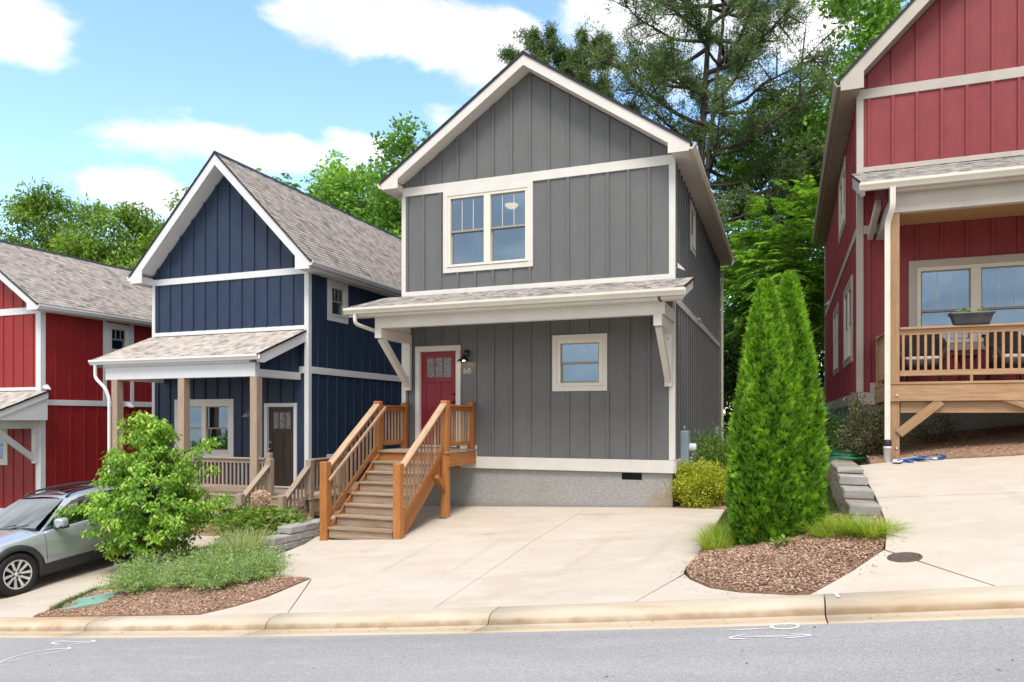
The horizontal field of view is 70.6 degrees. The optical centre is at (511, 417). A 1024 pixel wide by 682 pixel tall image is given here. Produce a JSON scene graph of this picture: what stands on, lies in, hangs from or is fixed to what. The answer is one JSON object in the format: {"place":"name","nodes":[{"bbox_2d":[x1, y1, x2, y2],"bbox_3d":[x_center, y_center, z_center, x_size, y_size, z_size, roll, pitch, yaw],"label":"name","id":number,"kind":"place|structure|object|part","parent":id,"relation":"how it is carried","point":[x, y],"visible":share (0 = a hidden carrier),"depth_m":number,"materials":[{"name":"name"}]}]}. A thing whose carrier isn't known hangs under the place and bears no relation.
{"place":"outdoors","nodes":[
{"label":"outdoors","id":0,"kind":"place"},
{"bbox_2d":[0,535,255,616],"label":"driveway","id":1,"kind":"structure","parent":0,"point":[51,589],"depth_m":12.05,"materials":[{"name":"beige concrete"}]},
{"bbox_2d":[0,479,180,595],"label":"parked car","id":2,"kind":"object","parent":1,"relation":"on","point":[37,541],"visible":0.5,"depth_m":12.33,"materials":[{"name":"silver metal"}]},
{"bbox_3d":[-7.596,2.096,12.594,0.078,0.564,1.092,-3,3,21],"label":"front door","id":3,"kind":"part","parent":2,"relation":"part of","materials":[{"name":"silver metal"}]},
{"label":"front window","id":4,"kind":"part","parent":2,"relation":"part of","materials":[{"name":"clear glass"}]},
{"bbox_3d":[-7.237,1.998,13.543,0.090,0.606,0.932,-3,3,21],"label":"rear door","id":5,"kind":"part","parent":2,"relation":"part of","materials":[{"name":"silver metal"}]},
{"bbox_2d":[0,0,909,415],"label":"sky","id":6,"kind":"structure","parent":0,"point":[112,101],"materials":[{"name":"blue"}]},
{"bbox_2d":[202,506,786,614],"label":"driveway","id":7,"kind":"structure","parent":0,"point":[421,564],"depth_m":9.90,"materials":[{"name":"beige concrete"}]},
{"bbox_2d":[320,400,476,540],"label":"front stairs","id":8,"kind":"structure","parent":7,"relation":"on","point":[397,466],"depth_m":13.66,"materials":[{"name":"brown wood"}]},
{"bbox_2d":[669,496,905,594],"bbox_3d":[3.119,1.397,8.231,2.525,0.680,4.100,0,0,21],"label":"stray bark","id":9,"kind":"object","parent":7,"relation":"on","point":[845,550],"visible":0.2,"depth_m":7.74,"materials":[{"name":"brown wood"}]},
{"bbox_2d":[0,618,1023,681],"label":"street","id":10,"kind":"structure","parent":0,"point":[973,650],"depth_m":5.62,"materials":[{"name":"grey asphalt"}]},
{"bbox_2d":[0,647,70,662],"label":"road marking","id":11,"kind":"object","parent":10,"relation":"on","point":[67,648],"visible":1,"depth_m":7.88,"materials":[{"name":"white paint"}]},
{"bbox_2d":[51,640,95,643],"bbox_3d":[-5.030,2.567,8.270,0.649,0.071,0.186,0,0,21],"label":"road marking","id":12,"kind":"object","parent":10,"relation":"on","point":[74,641],"visible":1,"depth_m":8.26,"materials":[{"name":"white paint"}]},
{"bbox_2d":[0,585,1023,637],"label":"kerb and gutter","id":13,"kind":"structure","parent":10,"relation":"on","point":[930,604],"depth_m":6.80,"materials":[{"name":"grey concrete"}]},
{"bbox_2d":[9,608,1016,635],"bbox_3d":[-1.756,2.130,7.431,13.460,1.611,0.394,0,0,21],"label":"gutter debris","id":14,"kind":"object","parent":13,"relation":"on","point":[485,628],"visible":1,"depth_m":7.41,"materials":[{"name":"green plant"}]},
{"bbox_2d":[25,626,1013,674],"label":"road bits","id":15,"kind":"object","parent":10,"relation":"on","point":[542,634],"visible":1,"depth_m":5.98,"materials":[{"name":"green plant"}]},
{"bbox_2d":[729,623,810,638],"bbox_3d":[1.965,1.659,5.609,0.583,0.087,0.458,0,0,7],"label":"road marking","id":16,"kind":"object","parent":10,"relation":"on","point":[771,626],"visible":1,"depth_m":5.61,"materials":[{"name":"white paint"}]},
{"bbox_2d":[195,422,884,574],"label":"ground","id":17,"kind":"structure","parent":0,"point":[859,462],"depth_m":13.73,"materials":[{"name":"green soil"}]},
{"bbox_2d":[0,176,87,250],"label":"locust tree","id":18,"kind":"object","parent":17,"relation":"on","point":[27,210],"visible":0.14,"depth_m":41.04,"materials":[{"name":"green plant"}]},
{"bbox_2d":[0,240,151,510],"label":"house","id":19,"kind":"structure","parent":17,"relation":"on","point":[64,318],"depth_m":20.79,"materials":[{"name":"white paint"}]},
{"bbox_2d":[0,429,7,464],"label":"window","id":20,"kind":"structure","parent":19,"relation":"in","point":[3,445],"depth_m":20.52,"materials":[{"name":"white paint"}]},
{"bbox_2d":[107,322,130,353],"bbox_3d":[-12.199,-2.414,22.386,0.150,0.970,0.850,0,0,21],"label":"window","id":21,"kind":"structure","parent":19,"relation":"in","point":[118,335],"depth_m":22.38,"materials":[{"name":"white paint"}]},
{"bbox_2d":[44,192,164,269],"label":"locust tree","id":22,"kind":"object","parent":17,"relation":"on","point":[97,248],"visible":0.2,"depth_m":38.48,"materials":[{"name":"green plant"}]},
{"bbox_2d":[140,187,188,250],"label":"broadleaf tree","id":23,"kind":"object","parent":17,"relation":"on","point":[170,209],"depth_m":37.88,"materials":[{"name":"green plant"}]},
{"bbox_2d":[33,542,309,616],"bbox_3d":[-4.674,2.517,11.642,3.722,0.634,5.513,0,0,1],"label":"mulch bed","id":24,"kind":"object","parent":17,"relation":"on","point":[166,601],"visible":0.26,"depth_m":9.59,"materials":[{"name":"brown wood"}]},
{"bbox_2d":[44,585,102,610],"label":"grass tuft","id":25,"kind":"object","parent":24,"relation":"on","point":[59,604],"visible":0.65,"depth_m":10.33,"materials":[{"name":"green plant"}]},
{"bbox_2d":[61,591,119,609],"bbox_3d":[-5.869,2.617,10.099,0.680,0.167,0.480,-11,6,2],"label":"valve box lid","id":26,"kind":"object","parent":24,"relation":"on","point":[91,600],"visible":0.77,"depth_m":10.04,"materials":[{"name":"green plastic"}]},
{"bbox_2d":[92,555,177,595],"bbox_3d":[-5.293,2.228,10.327,1.218,0.518,1.167,0,0,21],"label":"catmint plant","id":27,"kind":"object","parent":24,"relation":"on","point":[136,584],"visible":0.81,"depth_m":10.16,"materials":[{"name":"green plant"}]},
{"bbox_2d":[50,410,236,565],"bbox_3d":[-6.345,1.310,12.655,2.437,2.910,2.506,0,0,42],"label":"dogwood tree","id":28,"kind":"object","parent":24,"relation":"on","point":[171,493],"visible":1,"depth_m":12.43,"materials":[{"name":"green plant"}]},
{"bbox_2d":[107,547,184,579],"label":"catmint plant","id":29,"kind":"object","parent":24,"relation":"on","point":[142,561],"visible":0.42,"depth_m":11.20,"materials":[{"name":"green plant"}]},
{"bbox_2d":[147,553,219,588],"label":"catmint plant","id":30,"kind":"object","parent":24,"relation":"on","point":[173,579],"visible":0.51,"depth_m":10.02,"materials":[{"name":"green plant"}]},
{"bbox_2d":[162,540,234,571],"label":"catmint plant","id":31,"kind":"object","parent":24,"relation":"on","point":[202,556],"visible":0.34,"depth_m":10.95,"materials":[{"name":"green plant"}]},
{"bbox_2d":[175,549,260,590],"bbox_3d":[-3.996,2.046,9.860,1.060,0.531,1.096,0,0,21],"label":"catmint plant","id":32,"kind":"object","parent":24,"relation":"on","point":[218,579],"visible":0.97,"depth_m":9.74,"materials":[{"name":"green plant"}]},
{"bbox_2d":[194,530,267,557],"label":"catmint plant","id":33,"kind":"object","parent":24,"relation":"on","point":[216,542],"visible":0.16,"depth_m":11.84,"materials":[{"name":"green plant"}]},
{"bbox_2d":[193,526,285,555],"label":"feather grass","id":34,"kind":"object","parent":24,"relation":"on","point":[236,544],"depth_m":11.41,"materials":[{"name":"green plant"}]},
{"bbox_2d":[197,541,285,573],"bbox_3d":[-4.037,2.062,10.659,1.306,0.476,1.249,0,0,-35],"label":"catmint plant","id":35,"kind":"object","parent":24,"relation":"on","point":[235,560],"visible":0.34,"depth_m":10.63,"materials":[{"name":"green plant"}]},
{"bbox_2d":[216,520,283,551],"bbox_3d":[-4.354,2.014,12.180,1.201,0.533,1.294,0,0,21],"label":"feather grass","id":36,"kind":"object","parent":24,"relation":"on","point":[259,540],"depth_m":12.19,"materials":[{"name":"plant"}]},
{"bbox_2d":[220,551,295,582],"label":"catmint plant","id":37,"kind":"object","parent":24,"relation":"on","point":[268,570],"visible":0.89,"depth_m":10.09,"materials":[{"name":"green plant"}]},
{"bbox_2d":[233,540,298,565],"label":"catmint plant","id":38,"kind":"object","parent":24,"relation":"on","point":[280,556],"visible":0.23,"depth_m":11.17,"materials":[{"name":"green plant"}]},
{"bbox_2d":[88,151,401,515],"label":"house","id":39,"kind":"structure","parent":17,"relation":"on","point":[243,272],"depth_m":18.76,"materials":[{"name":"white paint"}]},
{"bbox_2d":[174,399,233,456],"bbox_3d":[-8.114,0.276,19.101,1.980,1.530,0.150,0,0,21],"label":"window","id":40,"kind":"structure","parent":39,"relation":"in","point":[209,418],"depth_m":19.02,"materials":[{"name":"white paint"}]},
{"bbox_2d":[111,376,351,531],"bbox_3d":[-7.099,0.989,17.254,6.030,3.864,2.597,0,0,21],"label":"front porch","id":41,"kind":"object","parent":39,"relation":"attached to","point":[306,499],"visible":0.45,"depth_m":16.50,"materials":[{"name":"beige wood"}]},
{"bbox_2d":[268,407,292,485],"bbox_3d":[-5.809,0.726,18.228,0.790,1.990,0.125,0,0,21],"label":"door","id":42,"kind":"structure","parent":39,"relation":"in","point":[280,418],"depth_m":18.24,"materials":[{"name":"brown wood"}]},
{"bbox_2d":[327,279,347,323],"bbox_3d":[-4.628,-3.054,19.082,0.150,1.070,0.910,0,0,21],"label":"window","id":43,"kind":"structure","parent":39,"relation":"in","point":[337,292],"depth_m":19.09,"materials":[{"name":"white paint"}]},
{"bbox_2d":[256,168,322,191],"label":"broadleaf tree","id":44,"kind":"object","parent":17,"relation":"on","point":[294,185],"visible":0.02,"depth_m":38.34,"materials":[{"name":"green plant"}]},
{"bbox_2d":[188,503,404,536],"bbox_3d":[-6.158,2.385,18.233,8.008,1.000,6.516,0,0,21],"label":"mulch bed","id":45,"kind":"object","parent":17,"relation":"on","point":[207,530],"visible":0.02,"depth_m":16.30,"materials":[{"name":"brown wood"}]},
{"bbox_2d":[202,494,266,534],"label":"shrub","id":46,"kind":"object","parent":45,"relation":"on","point":[216,509],"visible":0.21,"depth_m":15.99,"materials":[{"name":"green plant"}]},
{"bbox_2d":[203,503,277,541],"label":"shrub","id":47,"kind":"object","parent":45,"relation":"on","point":[225,522],"visible":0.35,"depth_m":14.94,"materials":[{"name":"green plant"}]},
{"bbox_2d":[227,489,313,540],"bbox_3d":[-4.499,1.920,13.628,1.904,1.141,1.196,0,0,21],"label":"hydrangea","id":48,"kind":"object","parent":45,"relation":"on","point":[248,521],"visible":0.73,"depth_m":13.55,"materials":[{"name":"green plant"}]},
{"bbox_2d":[261,515,345,554],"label":"retaining wall","id":49,"kind":"structure","parent":17,"relation":"on","point":[297,534],"depth_m":12.84,"materials":[{"name":"concrete"}]},
{"bbox_2d":[300,149,401,234],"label":"broadleaf tree","id":50,"kind":"object","parent":17,"relation":"on","point":[335,186],"visible":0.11,"depth_m":35.27,"materials":[{"name":"green plant"}]},
{"bbox_2d":[361,111,430,237],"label":"broadleaf tree","id":51,"kind":"object","parent":17,"relation":"on","point":[394,151],"visible":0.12,"depth_m":32.37,"materials":[{"name":"green plant"}]},
{"bbox_2d":[343,50,734,506],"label":"house","id":52,"kind":"structure","parent":17,"relation":"on","point":[560,325],"depth_m":14.82,"materials":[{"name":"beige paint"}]},
{"bbox_2d":[421,351,455,444],"bbox_3d":[-1.595,-0.424,15.718,0.850,2.030,0.125,0,0,21],"label":"door","id":53,"kind":"structure","parent":52,"relation":"in","point":[438,369],"depth_m":15.76,"materials":[{"name":"red paint"}]},
{"bbox_2d":[443,181,532,273],"bbox_3d":[-0.512,-3.999,15.304,2.050,1.760,0.150,0,0,21],"label":"window","id":54,"kind":"structure","parent":52,"relation":"in","point":[487,192],"depth_m":15.26,"materials":[{"name":"beige paint"}]},
{"bbox_2d":[505,203,517,209],"bbox_3d":[-0.011,-5.032,17.227,0.330,0.165,0.330,0,0,21],"label":"ceiling lamp","id":55,"kind":"object","parent":52,"relation":"attached to","point":[511,206],"visible":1,"depth_m":17.13,"materials":[{"name":"white glass"}]},
{"bbox_2d":[552,333,606,390],"bbox_3d":[1.372,-1.109,14.589,1.140,1.140,0.150,0,0,21],"label":"window","id":56,"kind":"structure","parent":52,"relation":"in","point":[600,339],"depth_m":14.55,"materials":[{"name":"beige paint"}]},
{"bbox_2d":[680,426,696,495],"bbox_3d":[3.578,0.891,14.623,0.300,1.460,0.360,0,0,21],"label":"electric meter","id":57,"kind":"object","parent":52,"relation":"attached to","point":[687,447],"visible":0.81,"depth_m":14.49,"materials":[{"name":"grey metal"}]},
{"bbox_2d":[690,199,695,257],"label":"window","id":58,"kind":"structure","parent":52,"relation":"in","point":[692,210],"depth_m":16.82,"materials":[{"name":"beige paint"}]},
{"bbox_2d":[496,17,594,88],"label":"pine tree","id":59,"kind":"object","parent":17,"relation":"on","point":[535,43],"visible":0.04,"depth_m":36.92,"materials":[{"name":"green plant"}]},
{"bbox_2d":[549,22,649,116],"bbox_3d":[3.917,-9.170,37.528,7.530,22.075,7.927,0,0,21],"label":"pine tree","id":60,"kind":"object","parent":17,"relation":"on","point":[561,56],"visible":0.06,"depth_m":36.72,"materials":[{"name":"green plant"}]},
{"bbox_2d":[674,493,726,510],"bbox_3d":[5.158,1.494,15.664,2.628,0.695,5.250,0,0,21],"label":"mulch bed","id":61,"kind":"object","parent":17,"relation":"on","point":[678,505],"visible":0.03,"depth_m":13.84,"materials":[{"name":"brown wood"}]},
{"bbox_2d":[663,456,730,508],"bbox_3d":[3.611,1.248,14.024,1.546,1.022,1.419,0,0,21],"label":"shrub","id":62,"kind":"object","parent":61,"relation":"on","point":[699,476],"visible":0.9,"depth_m":13.77,"materials":[{"name":"yellow plant"}]},
{"bbox_2d":[691,422,729,498],"bbox_3d":[4.317,0.875,15.351,2.100,1.693,1.870,0,0,-26],"label":"shrub","id":63,"kind":"object","parent":61,"relation":"on","point":[716,450],"visible":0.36,"depth_m":14.94,"materials":[{"name":"green plant"}]},
{"bbox_2d":[567,0,866,278],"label":"pine tree","id":64,"kind":"object","parent":17,"relation":"on","point":[663,65],"visible":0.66,"depth_m":34.51,"materials":[{"name":"green plant"}]},
{"bbox_2d":[698,478,837,549],"bbox_3d":[4.145,1.411,11.437,1.897,0.658,5.573,0,0,21],"label":"grass strip","id":65,"kind":"object","parent":17,"relation":"on","point":[828,493],"depth_m":11.41,"materials":[{"name":"green plant"}]},
{"bbox_2d":[710,84,829,350],"bbox_3d":[14.009,-8.206,38.822,12.777,18.448,8.022,0,0,21],"label":"broadleaf tree","id":66,"kind":"object","parent":17,"relation":"on","point":[738,167],"visible":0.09,"depth_m":37.52,"materials":[{"name":"green plant"}]},
{"bbox_2d":[723,214,817,379],"bbox_3d":[6.144,-5.093,39.201,20.447,12.958,8.567,0,0,21],"label":"broadleaf tree","id":67,"kind":"object","parent":17,"relation":"on","point":[730,275],"visible":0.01,"depth_m":35.64,"materials":[{"name":"green plant"}]},
{"bbox_2d":[721,175,825,354],"bbox_3d":[10.362,-3.805,27.266,6.782,10.025,4.868,0,0,21],"label":"walnut tree","id":68,"kind":"object","parent":17,"relation":"on","point":[811,278],"visible":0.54,"depth_m":27.02,"materials":[{"name":"green plant"}]},
{"bbox_2d":[723,279,824,433],"bbox_3d":[10.073,-2.323,30.855,9.413,7.282,4.963,0,0,21],"label":"broadleaf tree","id":69,"kind":"object","parent":17,"relation":"on","point":[731,366],"visible":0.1,"depth_m":31.01,"materials":[{"name":"green plant"}]},
{"bbox_2d":[723,267,824,431],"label":"wood","id":70,"kind":"object","parent":17,"relation":"on","point":[727,413],"depth_m":46.07,"materials":[{"name":"green plant"}]},
{"bbox_2d":[685,513,886,594],"bbox_3d":[3.128,1.494,8.247,2.167,0.668,3.761,0,0,21],"label":"mulch bed","id":71,"kind":"object","parent":17,"relation":"on","point":[807,563],"visible":0.61,"depth_m":7.42,"materials":[{"name":"brown wood"}]},
{"bbox_2d":[680,522,731,541],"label":"liriope clump","id":72,"kind":"object","parent":71,"relation":"on","point":[713,533],"visible":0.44,"depth_m":9.60,"materials":[{"name":"green plant"}]},
{"bbox_2d":[679,528,740,549],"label":"liriope clump","id":73,"kind":"object","parent":71,"relation":"on","point":[709,544],"visible":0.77,"depth_m":9.00,"materials":[{"name":"green plant"}]},
{"bbox_2d":[694,518,730,534],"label":"liriope clump","id":74,"kind":"object","parent":71,"relation":"on","point":[719,528],"visible":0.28,"depth_m":10.15,"materials":[{"name":"green plant"}]},
{"bbox_2d":[723,278,808,545],"bbox_3d":[3.137,-0.002,8.937,1.041,3.485,1.047,0,0,21],"label":"arborvitae","id":75,"kind":"object","parent":71,"relation":"on","point":[766,349],"visible":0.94,"depth_m":8.68,"materials":[{"name":"green plant"}]},
{"bbox_2d":[770,534,796,547],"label":"weed","id":76,"kind":"object","parent":71,"relation":"on","point":[781,539],"visible":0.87,"depth_m":8.29,"materials":[{"name":"green plant"}]},
{"bbox_2d":[750,271,831,534],"bbox_3d":[3.489,-0.082,9.097,1.019,3.567,1.002,0,0,21],"label":"arborvitae","id":77,"kind":"object","parent":71,"relation":"on","point":[814,447],"visible":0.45,"depth_m":8.83,"materials":[{"name":"green plant"}]},
{"bbox_2d":[789,518,852,537],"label":"liriope clump","id":78,"kind":"object","parent":71,"relation":"on","point":[824,531],"visible":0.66,"depth_m":8.32,"materials":[{"name":"green plant"}]},
{"bbox_2d":[812,507,867,526],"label":"liriope clump","id":79,"kind":"object","parent":71,"relation":"on","point":[833,518],"visible":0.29,"depth_m":8.76,"materials":[{"name":"green plant"}]},
{"bbox_2d":[816,512,898,536],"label":"liriope clump","id":80,"kind":"object","parent":71,"relation":"on","point":[848,530],"visible":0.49,"depth_m":8.19,"materials":[{"name":"green plant"}]},
{"bbox_2d":[819,508,919,538],"bbox_3d":[4.031,1.167,7.972,1.197,0.291,1.229,0,0,-15],"label":"liriope clump","id":81,"kind":"object","parent":71,"relation":"on","point":[870,532],"visible":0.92,"depth_m":7.90,"materials":[{"name":"green plant"}]},
{"bbox_2d":[807,303,824,401],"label":"broadleaf tree","id":82,"kind":"object","parent":17,"relation":"on","point":[821,376],"visible":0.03,"depth_m":27.98,"materials":[{"name":"green plant"}]},
{"bbox_2d":[758,0,910,230],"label":"broadleaf tree","id":83,"kind":"object","parent":17,"relation":"on","point":[874,27],"visible":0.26,"depth_m":34.56,"materials":[{"name":"green plant"}]},
{"bbox_2d":[823,400,852,455],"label":"shrub","id":84,"kind":"object","parent":17,"relation":"on","point":[830,425],"visible":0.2,"depth_m":14.00,"materials":[{"name":"green plant"}]},
{"bbox_2d":[825,456,881,526],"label":"retaining wall","id":85,"kind":"structure","parent":17,"relation":"on","point":[848,480],"depth_m":10.06,"materials":[{"name":"concrete"}]},
{"bbox_2d":[811,0,1023,451],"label":"house","id":86,"kind":"structure","parent":17,"relation":"on","point":[925,134],"depth_m":13.25,"materials":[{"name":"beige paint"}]},
{"bbox_2d":[833,301,838,376],"bbox_3d":[8.847,-2.089,19.638,0.150,1.820,2.200,0,0,21],"label":"window","id":87,"kind":"structure","parent":86,"relation":"in","point":[836,312],"depth_m":19.60,"materials":[{"name":"beige paint"}]},
{"bbox_2d":[838,156,845,243],"bbox_3d":[8.013,-5.194,17.441,0.150,1.530,2.200,0,0,21],"label":"window","id":88,"kind":"structure","parent":86,"relation":"in","point":[842,182],"depth_m":17.40,"materials":[{"name":"beige paint"}]},
{"bbox_2d":[843,275,852,367],"bbox_3d":[7.418,-2.049,15.876,0.150,1.780,2.250,0,0,21],"label":"window","id":89,"kind":"structure","parent":86,"relation":"in","point":[848,292],"depth_m":15.83,"materials":[{"name":"beige paint"}]},
{"bbox_2d":[883,440,891,462],"bbox_3d":[6.109,0.628,11.768,0.128,0.545,0.126,0,0,21],"label":"drain pipe","id":90,"kind":"object","parent":86,"relation":"attached to","point":[887,446],"visible":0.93,"depth_m":11.72,"materials":[{"name":"white paint"}]},
{"bbox_2d":[874,213,1023,457],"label":"front porch","id":91,"kind":"object","parent":86,"relation":"attached to","point":[972,396],"visible":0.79,"depth_m":11.57,"materials":[{"name":"beige wood"}]},
{"bbox_2d":[900,334,946,381],"bbox_3d":[7.183,-1.071,12.641,0.790,0.991,0.703,0,0,33],"label":"wicker chair","id":92,"kind":"object","parent":91,"relation":"on","point":[929,351],"visible":0.54,"depth_m":12.69,"materials":[{"name":"wicker"}]},
{"bbox_2d":[951,354,981,380],"bbox_3d":[7.817,-0.827,12.434,0.450,0.503,0.450,0,0,21],"label":"side table","id":93,"kind":"object","parent":91,"relation":"on","point":[967,355],"visible":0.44,"depth_m":12.37,"materials":[{"name":"brown wood"}]},
{"bbox_2d":[948,311,995,324],"bbox_3d":[7.270,-1.567,11.444,0.620,0.195,0.230,0,0,21],"label":"planter","id":94,"kind":"object","parent":91,"relation":"on","point":[970,318],"visible":0.99,"depth_m":11.36,"materials":[{"name":"grey plastic"}]},
{"bbox_2d":[955,306,988,311],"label":"planter seedlings","id":95,"kind":"object","parent":94,"relation":"in","point":[978,309],"visible":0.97,"depth_m":11.43,"materials":[{"name":"green plant"}]},
{"bbox_2d":[983,331,1023,380],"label":"wicker chair","id":96,"kind":"object","parent":91,"relation":"on","point":[1015,349],"visible":0.48,"depth_m":12.31,"materials":[{"name":"wicker"}]},
{"bbox_2d":[909,253,1023,350],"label":"window","id":97,"kind":"structure","parent":86,"relation":"in","point":[938,288],"depth_m":13.18,"materials":[{"name":"glass"}]},
{"bbox_3d":[7.286,-0.380,15.771,0.132,0.108,0.074,0,0,21],"label":"garden tap","id":98,"kind":"object","parent":86,"relation":"attached to","visible":0},
{"bbox_2d":[826,401,866,462],"bbox_3d":[6.375,0.235,13.961,0.841,1.195,3.994,0,0,21],"label":"garden hose","id":99,"kind":"object","parent":98,"relation":"hanging from","point":[850,456],"visible":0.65,"depth_m":12.46,"materials":[{"name":"green rubber"}]},
{"bbox_2d":[866,424,1023,463],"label":"mulch bed","id":100,"kind":"object","parent":17,"relation":"on","point":[999,441],"visible":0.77,"depth_m":11.90,"materials":[{"name":"brown wood"}]},
{"bbox_2d":[833,391,910,460],"bbox_3d":[6.145,0.155,12.420,1.157,1.254,1.148,0,0,-2],"label":"shrub","id":101,"kind":"object","parent":100,"relation":"on","point":[861,445],"visible":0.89,"depth_m":12.37,"materials":[{"name":"green plant"}]},
{"bbox_2d":[902,413,975,445],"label":"shrub","id":102,"kind":"object","parent":100,"relation":"on","point":[941,438],"visible":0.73,"depth_m":12.41,"materials":[{"name":"green plant"}]},
{"bbox_2d":[812,455,1023,596],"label":"driveway","id":103,"kind":"structure","parent":0,"point":[968,515],"depth_m":7.72,"materials":[{"name":"beige concrete"}]},
{"bbox_2d":[887,552,922,561],"bbox_3d":[3.780,1.341,6.961,0.303,0.064,0.304,0,0,21],"label":"manhole cover","id":104,"kind":"object","parent":103,"relation":"on","point":[904,557],"visible":1,"depth_m":6.94,"materials":[{"name":"metal"}]},
{"bbox_2d":[892,454,945,462],"bbox_3d":[6.450,0.647,11.462,0.762,0.152,0.344,0,0,21],"label":"tow strap","id":105,"kind":"object","parent":103,"relation":"on","point":[918,458],"visible":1,"depth_m":11.45,"materials":[{"name":"blue"}]}
]}

